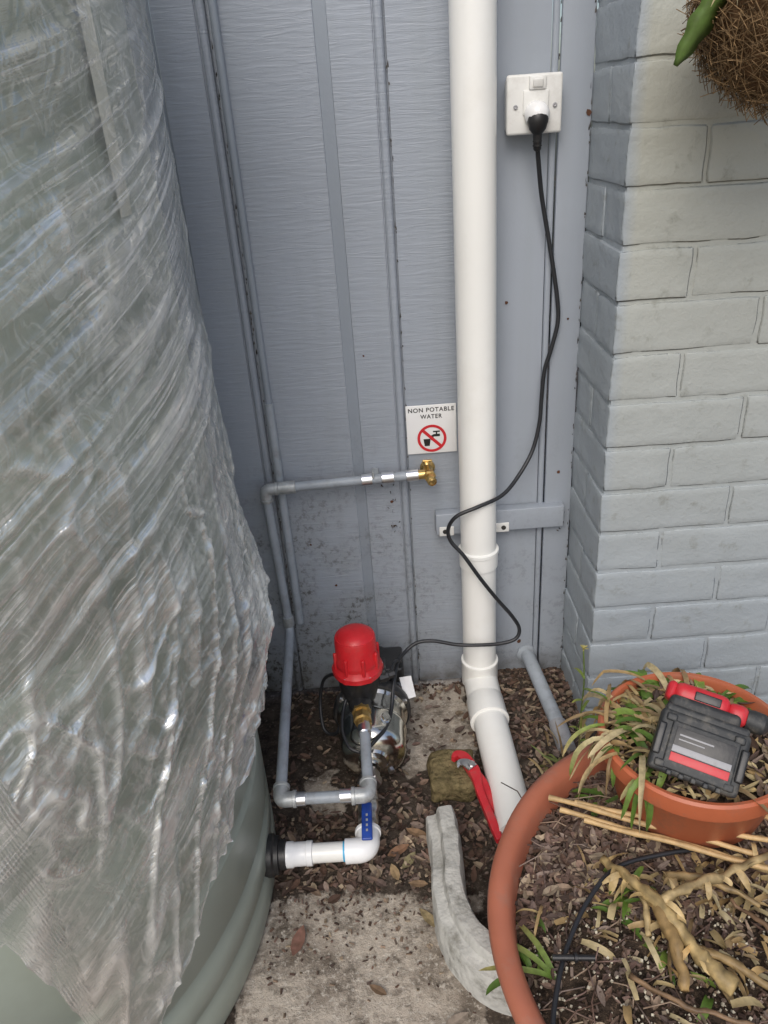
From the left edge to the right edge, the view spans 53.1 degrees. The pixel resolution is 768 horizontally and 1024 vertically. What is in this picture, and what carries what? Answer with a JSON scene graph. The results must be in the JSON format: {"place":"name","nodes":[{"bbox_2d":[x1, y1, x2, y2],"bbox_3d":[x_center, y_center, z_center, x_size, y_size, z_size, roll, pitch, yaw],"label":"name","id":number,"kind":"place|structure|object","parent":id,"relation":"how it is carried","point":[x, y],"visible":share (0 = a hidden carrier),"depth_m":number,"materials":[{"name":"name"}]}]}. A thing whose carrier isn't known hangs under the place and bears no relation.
{"place":"outdoors","nodes":[
{"label":"outdoors","id":0,"kind":"place"},
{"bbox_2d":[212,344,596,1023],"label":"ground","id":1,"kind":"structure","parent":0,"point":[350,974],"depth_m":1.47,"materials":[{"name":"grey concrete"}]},
{"bbox_2d":[0,0,286,1023],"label":"rainwater tank","id":2,"kind":"object","parent":1,"relation":"on","point":[142,860],"visible":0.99,"depth_m":0.92,"materials":[{"name":"green plastic"}]},
{"bbox_2d":[284,766,381,868],"bbox_3d":[-0.099,0.610,1.565,0.194,0.076,0.220,-4,28,0],"label":"suction line","id":3,"kind":"object","parent":2,"relation":"attached to","point":[363,846],"visible":0.86,"depth_m":1.48,"materials":[{"name":"white plastic"}]},
{"bbox_2d":[122,0,255,692],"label":"weatherboard sheet","id":4,"kind":"object","parent":1,"relation":"on","point":[149,123],"depth_m":1.57,"materials":[{"name":"paint"}]},
{"bbox_2d":[135,0,266,690],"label":"lap strip","id":5,"kind":"object","parent":1,"relation":"on","point":[150,51],"visible":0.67,"depth_m":1.56,"materials":[{"name":"paint"}]},
{"bbox_2d":[148,0,367,691],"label":"weatherboard sheet","id":6,"kind":"object","parent":1,"relation":"on","point":[269,53],"visible":0.94,"depth_m":1.55,"materials":[{"name":"paint"}]},
{"bbox_2d":[311,0,377,641],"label":"lap strip","id":7,"kind":"object","parent":1,"relation":"on","point":[323,65],"visible":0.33,"depth_m":1.56,"materials":[{"name":"paint"}]},
{"bbox_2d":[319,623,415,776],"bbox_3d":[-0.043,0.393,1.786,0.230,0.368,0.359,-4,28,0],"label":"water pump","id":8,"kind":"object","parent":1,"relation":"on","point":[363,666],"visible":0.94,"depth_m":1.69,"materials":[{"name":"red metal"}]},
{"bbox_2d":[207,0,418,807],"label":"water pipe","id":9,"kind":"object","parent":8,"relation":"attached to","point":[284,796],"visible":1,"depth_m":1.63,"materials":[{"name":"paint"}]},
{"bbox_2d":[325,0,462,682],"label":"weatherboard sheet","id":10,"kind":"object","parent":1,"relation":"on","point":[403,184],"visible":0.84,"depth_m":1.56,"materials":[{"name":"paint"}]},
{"bbox_2d":[418,459,436,485],"bbox_3d":[0.095,-0.095,1.716,0.043,0.056,0.074,-4,28,0],"label":"brass tap","id":11,"kind":"object","parent":10,"relation":"attached to","point":[426,471],"visible":0.98,"depth_m":1.70,"materials":[{"name":"gold metal"}]},
{"bbox_2d":[405,403,456,454],"bbox_3d":[0.106,-0.184,1.708,0.111,0.115,0.004,-4,28,0],"label":"non potable water sign","id":12,"kind":"object","parent":10,"relation":"attached to","point":[432,428],"visible":1,"depth_m":1.71,"materials":[{"name":"white plastic"}]},
{"bbox_2d":[435,502,563,535],"bbox_3d":[0.270,0.016,1.802,0.298,0.056,0.034,-4,28,0],"label":"pipe bracket","id":13,"kind":"object","parent":10,"relation":"attached to","point":[523,516],"visible":0.83,"depth_m":1.79,"materials":[{"name":"metal"}]},
{"bbox_2d":[212,0,596,684],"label":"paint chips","id":14,"kind":"object","parent":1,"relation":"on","point":[588,112],"visible":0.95,"depth_m":1.62,"materials":[{"name":"grey paint"}]},
{"bbox_2d":[263,667,585,1023],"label":"leaf litter","id":15,"kind":"object","parent":1,"relation":"on","point":[407,839],"visible":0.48,"depth_m":1.64,"materials":[{"name":"brown plant"}]},
{"bbox_2d":[451,750,501,843],"bbox_3d":[0.209,0.604,1.649,0.046,0.061,0.232,-13,29,-16],"label":"pipe cutter","id":16,"kind":"object","parent":15,"relation":"on","point":[481,785],"visible":0.92,"depth_m":1.65,"materials":[{"name":"metal"}]},
{"bbox_2d":[428,748,477,803],"bbox_3d":[0.154,0.592,1.731,0.116,0.061,0.122,-4,28,0],"label":"mossy stone","id":17,"kind":"object","parent":1,"relation":"on","point":[449,779],"visible":0.71,"depth_m":1.69,"materials":[{"name":"brown stone"}]},
{"bbox_2d":[425,805,511,1015],"bbox_3d":[0.145,0.725,1.421,0.122,0.117,0.376,-11,28,-13],"label":"concrete garden edging","id":18,"kind":"object","parent":1,"relation":"on","point":[462,937],"visible":0.81,"depth_m":1.36,"materials":[{"name":"grey concrete"}]},
{"bbox_2d":[448,0,526,833],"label":"downpipe","id":19,"kind":"object","parent":1,"relation":"on","point":[473,55],"visible":0.94,"depth_m":1.54,"materials":[{"name":"white plastic"}]},
{"bbox_2d":[359,72,562,754],"bbox_3d":[0.116,-0.150,1.550,0.597,1.262,0.150,-21,32,-29],"label":"power cord","id":20,"kind":"object","parent":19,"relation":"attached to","point":[533,103],"visible":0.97,"depth_m":1.40,"materials":[{"name":"plastic"}]},
{"bbox_2d":[496,0,552,669],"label":"flat sheet","id":21,"kind":"object","parent":1,"relation":"on","point":[524,30],"depth_m":1.60,"materials":[{"name":"paint"}]},
{"bbox_2d":[532,0,560,657],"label":"corner bead","id":22,"kind":"object","parent":1,"relation":"on","point":[552,136],"depth_m":1.59,"materials":[{"name":"paint"}]},
{"bbox_2d":[517,645,575,753],"bbox_3d":[0.392,0.451,1.885,0.052,0.084,0.326,-6,28,-5],"label":"drain conduit","id":23,"kind":"object","parent":1,"relation":"on","point":[526,655],"visible":0.98,"depth_m":1.86,"materials":[{"name":"grey plastic"}]},
{"bbox_2d":[528,645,590,777],"bbox_3d":[0.431,0.503,1.634,0.337,0.411,0.390,14,32,30],"label":"weed clump","id":24,"kind":"object","parent":1,"relation":"on","point":[554,759],"visible":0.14,"depth_m":1.71,"materials":[{"name":"green plant"}]},
{"bbox_2d":[538,0,597,668],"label":"corner board","id":25,"kind":"object","parent":1,"relation":"on","point":[577,44],"visible":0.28,"depth_m":1.58,"materials":[{"name":"paint"}]},
{"bbox_2d":[563,0,635,707],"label":"mortar return","id":26,"kind":"object","parent":1,"relation":"on","point":[605,184],"visible":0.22,"depth_m":1.44,"materials":[{"name":"paint"}]},
{"bbox_2d":[487,742,767,1023],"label":"terracotta planter","id":27,"kind":"object","parent":1,"relation":"on","point":[513,889],"visible":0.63,"depth_m":1.19,"materials":[{"name":"ceramic"}]},
{"bbox_2d":[479,788,715,1022],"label":"planter weeds","id":28,"kind":"object","parent":27,"relation":"in","point":[525,954],"visible":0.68,"depth_m":1.16,"materials":[{"name":"green plant"}]},
{"bbox_2d":[550,848,716,1023],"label":"irrigation tube","id":29,"kind":"object","parent":27,"relation":"on","point":[564,956],"visible":0.97,"depth_m":1.13,"materials":[{"name":"plastic"}]},
{"bbox_2d":[501,779,767,1023],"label":"dead stalks","id":30,"kind":"object","parent":27,"relation":"in","point":[682,939],"visible":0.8,"depth_m":1.14,"materials":[{"name":"beige plant"}]},
{"bbox_2d":[548,794,767,870],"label":"bamboo canes","id":31,"kind":"object","parent":27,"relation":"on","point":[608,812],"visible":0.81,"depth_m":1.26,"materials":[{"name":"beige wood"}]},
{"bbox_2d":[597,672,767,847],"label":"terracotta pot","id":32,"kind":"object","parent":27,"relation":"on","point":[701,819],"visible":0.47,"depth_m":1.22,"materials":[{"name":"ceramic"}]},
{"bbox_2d":[556,662,767,833],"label":"strap leaf plant","id":33,"kind":"object","parent":32,"relation":"in","point":[645,712],"visible":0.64,"depth_m":1.31,"materials":[{"name":"green plant"}]},
{"bbox_2d":[646,680,767,797],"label":"tool case","id":34,"kind":"object","parent":32,"relation":"on","point":[701,738],"visible":1,"depth_m":1.18,"materials":[{"name":"black plastic"}]},
{"bbox_2d":[561,0,767,725],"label":"bricks","id":35,"kind":"object","parent":1,"relation":"on","point":[650,91],"visible":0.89,"depth_m":1.45,"materials":[{"name":"grey brick"}]},
{"bbox_2d":[673,0,767,125],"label":"hanging basket","id":36,"kind":"object","parent":35,"relation":"hanging from","point":[728,39],"visible":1,"depth_m":0.98,"materials":[{"name":"plant"}]},
{"bbox_2d":[587,53,767,708],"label":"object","id":37,"kind":"structure","parent":1,"relation":"on","point":[762,295],"depth_m":1.45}
]}

